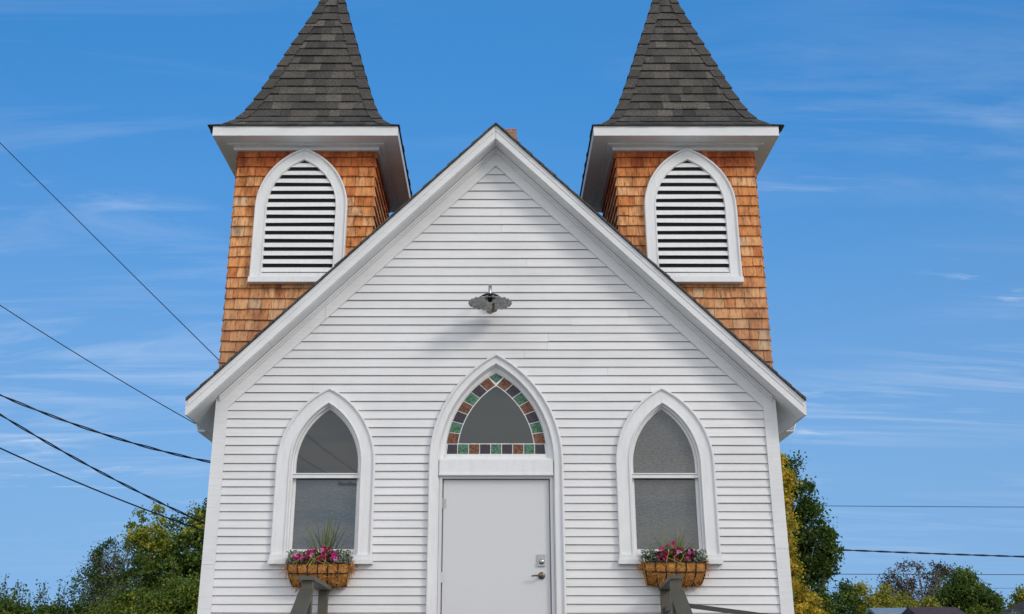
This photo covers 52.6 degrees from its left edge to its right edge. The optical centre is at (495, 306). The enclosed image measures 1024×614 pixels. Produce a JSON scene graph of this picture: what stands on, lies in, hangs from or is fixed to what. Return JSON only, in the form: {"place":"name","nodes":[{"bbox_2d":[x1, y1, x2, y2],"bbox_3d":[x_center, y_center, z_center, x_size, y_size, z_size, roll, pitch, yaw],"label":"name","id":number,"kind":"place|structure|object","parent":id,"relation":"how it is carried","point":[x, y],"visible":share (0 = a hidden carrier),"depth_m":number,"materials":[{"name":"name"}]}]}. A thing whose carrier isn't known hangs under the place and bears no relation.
{"place":"outdoors","nodes":[
{"label":"outdoors","id":0,"kind":"place"},
{"bbox_2d":[0,0,1023,612],"label":"sky","id":1,"kind":"structure","parent":0,"point":[890,190],"materials":[{"name":"blue"}]},
{"bbox_2d":[795,505,966,506],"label":"overhead wire","id":2,"kind":"object","parent":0,"point":[916,506],"visible":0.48,"depth_m":42.61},
{"bbox_2d":[865,608,905,613],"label":"house","id":3,"kind":"structure","parent":0,"point":[885,610],"depth_m":41.50,"materials":[{"name":"beige paint"}]},
{"bbox_2d":[843,549,1023,557],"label":"overhead wire","id":4,"kind":"object","parent":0,"point":[932,553],"visible":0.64,"depth_m":42.19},
{"bbox_2d":[902,607,965,613],"bbox_3d":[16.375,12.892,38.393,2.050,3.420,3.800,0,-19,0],"label":"house","id":5,"kind":"structure","parent":0,"point":[931,610],"depth_m":38.53,"materials":[{"name":"beige paint"}]},
{"bbox_2d":[854,574,1023,574],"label":"overhead wire","id":6,"kind":"object","parent":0,"point":[929,574],"visible":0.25,"depth_m":57.27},
{"bbox_2d":[999,601,1023,613],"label":"house","id":7,"kind":"structure","parent":0,"point":[1017,608],"depth_m":43.31,"materials":[{"name":"beige paint"}]},
{"label":"ground","id":8,"kind":"structure","parent":0,"visible":0},
{"bbox_2d":[0,573,39,613],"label":"shrub","id":9,"kind":"object","parent":8,"relation":"on","point":[8,605],"visible":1,"depth_m":23.93,"materials":[{"name":"green plant"}]},
{"bbox_2d":[30,579,114,613],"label":"shrub","id":10,"kind":"object","parent":8,"relation":"on","point":[55,608],"visible":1,"depth_m":24.12,"materials":[{"name":"green plant"}]},
{"bbox_2d":[63,536,150,610],"bbox_3d":[-10.905,8.995,29.248,2.560,4.967,2.231,0,-19,0],"label":"dying tree","id":11,"kind":"object","parent":8,"relation":"on","point":[103,585],"visible":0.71,"depth_m":29.36,"materials":[{"name":"green plant"}]},
{"bbox_2d":[96,564,177,613],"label":"shrub","id":12,"kind":"object","parent":8,"relation":"on","point":[127,603],"visible":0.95,"depth_m":25.00,"materials":[{"name":"green plant"}]},
{"bbox_2d":[111,502,184,602],"bbox_3d":[-10.180,8.768,30.363,2.593,6.109,2.426,0,-19,0],"label":"young tree","id":13,"kind":"object","parent":8,"relation":"on","point":[141,535],"visible":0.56,"depth_m":30.82,"materials":[{"name":"green plant"}]},
{"bbox_2d":[133,498,206,613],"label":"leafy tree","id":14,"kind":"object","parent":8,"relation":"on","point":[188,538],"visible":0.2,"depth_m":31.76,"materials":[{"name":"green plant"}]},
{"bbox_2d":[152,558,200,613],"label":"shrub","id":15,"kind":"object","parent":8,"relation":"on","point":[185,595],"visible":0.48,"depth_m":25.37,"materials":[{"name":"green plant"}]},
{"bbox_2d":[185,0,806,613],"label":"church","id":16,"kind":"structure","parent":8,"relation":"on","point":[593,410],"depth_m":11.39,"materials":[{"name":"paint"}]},
{"bbox_2d":[278,557,357,593],"bbox_3d":[-1.814,2.746,10.592,0.826,0.378,0.348,0,-19,0],"label":"flower basket","id":17,"kind":"object","parent":16,"relation":"attached to","point":[337,575],"visible":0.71,"depth_m":10.48,"materials":[{"name":"brown wicker"}]},
{"bbox_2d":[285,550,307,563],"bbox_3d":[-2.026,2.569,10.599,0.258,0.158,0.297,0,-19,0],"label":"dusty miller","id":18,"kind":"object","parent":17,"relation":"in","point":[289,557],"visible":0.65,"depth_m":10.55,"materials":[{"name":"plant"}]},
{"bbox_2d":[289,544,350,566],"bbox_3d":[-1.797,2.555,10.632,0.625,0.234,0.374,0,-19,0],"label":"petunia","id":19,"kind":"object","parent":17,"relation":"in","point":[321,556],"visible":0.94,"depth_m":10.53,"materials":[{"name":"pink plant"}]},
{"bbox_2d":[302,514,352,554],"bbox_3d":[-1.770,2.356,10.665,0.725,0.565,0.169,0,-19,0],"label":"spike plant","id":20,"kind":"object","parent":17,"relation":"in","point":[326,541],"visible":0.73,"depth_m":10.66,"materials":[{"name":"green plant"}]},
{"bbox_2d":[329,550,353,563],"bbox_3d":[-1.577,2.570,10.609,0.246,0.168,0.297,0,-19,0],"label":"dusty miller","id":21,"kind":"object","parent":17,"relation":"in","point":[344,558],"visible":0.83,"depth_m":10.56,"materials":[{"name":"plant"}]},
{"bbox_2d":[268,387,375,563],"bbox_3d":[-1.805,1.778,11.023,1.074,1.870,0.175,0,-19,0],"label":"window","id":22,"kind":"structure","parent":16,"relation":"in","point":[326,458],"depth_m":11.03,"materials":[{"name":"paint"}]},
{"bbox_2d":[468,284,511,313],"bbox_3d":[-0.062,-0.096,11.352,0.481,0.366,0.569,0,-19,0],"label":"wall lamp","id":23,"kind":"object","parent":16,"relation":"attached to","point":[489,302],"visible":1,"depth_m":11.34,"materials":[{"name":"metal"}]},
{"bbox_2d":[441,480,550,613],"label":"door","id":24,"kind":"structure","parent":16,"relation":"in","point":[496,553],"depth_m":10.81,"materials":[{"name":"paint"}]},
{"bbox_2d":[615,387,722,563],"bbox_3d":[1.800,1.778,11.023,1.074,1.870,0.175,0,-19,0],"label":"window","id":25,"kind":"structure","parent":16,"relation":"in","point":[665,463],"depth_m":11.03,"materials":[{"name":"paint"}]},
{"bbox_2d":[636,555,711,591],"bbox_3d":[1.823,2.702,10.567,0.785,0.406,0.278,-1,-19,4],"label":"flower basket","id":26,"kind":"object","parent":16,"relation":"attached to","point":[658,573],"visible":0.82,"depth_m":10.49,"materials":[{"name":"brown wicker"}]},
{"bbox_2d":[640,549,663,561],"bbox_3d":[1.596,2.559,10.629,0.251,0.167,0.330,0,-19,0],"label":"dusty miller","id":27,"kind":"object","parent":26,"relation":"in","point":[650,553],"visible":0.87,"depth_m":10.56,"materials":[{"name":"silver plant"}]},
{"bbox_2d":[644,541,702,564],"bbox_3d":[1.818,2.525,10.623,0.622,0.255,0.333,0,-19,0],"label":"petunia","id":28,"kind":"object","parent":26,"relation":"in","point":[672,554],"visible":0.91,"depth_m":10.55,"materials":[{"name":"pink plant"}]},
{"bbox_2d":[655,528,695,551],"bbox_3d":[1.850,2.435,10.645,0.497,0.373,0.133,0,-19,0],"label":"spike plant","id":29,"kind":"object","parent":26,"relation":"in","point":[679,546],"visible":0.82,"depth_m":10.65,"materials":[{"name":"green plant"}]},
{"bbox_2d":[685,549,707,561],"bbox_3d":[2.046,2.552,10.611,0.255,0.162,0.289,0,-19,0],"label":"dusty miller","id":30,"kind":"object","parent":26,"relation":"in","point":[698,557],"visible":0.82,"depth_m":10.56,"materials":[{"name":"plant"}]},
{"bbox_2d":[780,448,832,613],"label":"yellow tree","id":31,"kind":"object","parent":8,"relation":"on","point":[804,599],"visible":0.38,"depth_m":32.34,"materials":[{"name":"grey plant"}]},
{"bbox_2d":[781,450,844,613],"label":"poplar tree","id":32,"kind":"object","parent":8,"relation":"on","point":[821,561],"visible":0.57,"depth_m":34.34,"materials":[{"name":"green plant"}]},
{"bbox_2d":[814,578,865,613],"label":"olive tree","id":33,"kind":"object","parent":8,"relation":"on","point":[843,601],"visible":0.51,"depth_m":44.01,"materials":[{"name":"green plant"}]},
{"bbox_2d":[848,576,908,613],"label":"olive tree","id":34,"kind":"object","parent":8,"relation":"on","point":[881,598],"visible":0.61,"depth_m":44.60,"materials":[{"name":"green plant"}]},
{"bbox_2d":[871,557,965,607],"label":"sparse tree","id":35,"kind":"object","parent":8,"relation":"on","point":[898,586],"visible":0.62,"depth_m":53.95,"materials":[{"name":"green plant"}]},
{"bbox_2d":[894,590,947,607],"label":"olive tree","id":36,"kind":"object","parent":8,"relation":"on","point":[928,601],"visible":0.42,"depth_m":45.13,"materials":[{"name":"green plant"}]},
{"bbox_2d":[929,562,1009,613],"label":"round tree","id":37,"kind":"object","parent":8,"relation":"on","point":[971,595],"visible":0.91,"depth_m":46.75,"materials":[{"name":"green plant"}]},
{"bbox_2d":[1002,584,1023,608],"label":"corner tree","id":38,"kind":"object","parent":8,"relation":"on","point":[1018,599],"visible":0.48,"depth_m":54.97,"materials":[{"name":"green plant"}]},
{"bbox_2d":[1004,606,1023,613],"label":"shrub","id":39,"kind":"object","parent":8,"relation":"on","point":[1018,612],"visible":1,"depth_m":36.48,"materials":[{"name":"green plant"}]},
{"bbox_3d":[-10.500,-1.023,10.887,2.200,12.201,0.323,0,-19,0],"label":"utility pole","id":40,"kind":"object","parent":8,"relation":"on","visible":0},
{"bbox_2d":[0,305,194,423],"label":"overhead wire","id":41,"kind":"object","parent":40,"relation":"attached to","point":[96,365],"visible":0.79,"depth_m":11.84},
{"bbox_2d":[0,413,204,524],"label":"overhead wire","id":42,"kind":"object","parent":40,"relation":"attached to","point":[95,469],"visible":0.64,"depth_m":14.39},
{"bbox_2d":[0,447,204,530],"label":"overhead wire","id":43,"kind":"object","parent":40,"relation":"attached to","point":[98,490],"visible":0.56,"depth_m":15.00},
{"bbox_2d":[0,394,210,462],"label":"overhead wire","id":44,"kind":"object","parent":40,"relation":"attached to","point":[92,430],"visible":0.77,"depth_m":13.13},
{"bbox_2d":[0,143,218,359],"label":"overhead wire","id":45,"kind":"object","parent":40,"relation":"attached to","point":[107,249],"visible":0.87,"depth_m":12.44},
{"bbox_3d":[5.430,4.211,9.397,7.140,1.329,1.300,0,-19,0],"label":"ramp","id":46,"kind":"object","parent":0,"visible":0},
{"bbox_2d":[689,603,765,613],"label":"ramp railing","id":47,"kind":"object","parent":46,"relation":"on","point":[714,609],"depth_m":9.28,"materials":[{"name":"grey paint"}]},
{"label":"landing steps","id":48,"kind":"object","parent":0,"visible":0},
{"bbox_2d":[290,576,331,613],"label":"stair railing","id":49,"kind":"object","parent":48,"relation":"on","point":[303,603],"visible":1,"depth_m":9.32,"materials":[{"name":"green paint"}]},
{"bbox_2d":[658,574,692,613],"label":"stair railing","id":50,"kind":"object","parent":48,"relation":"on","point":[677,602],"visible":1,"depth_m":9.40,"materials":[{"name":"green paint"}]}
]}

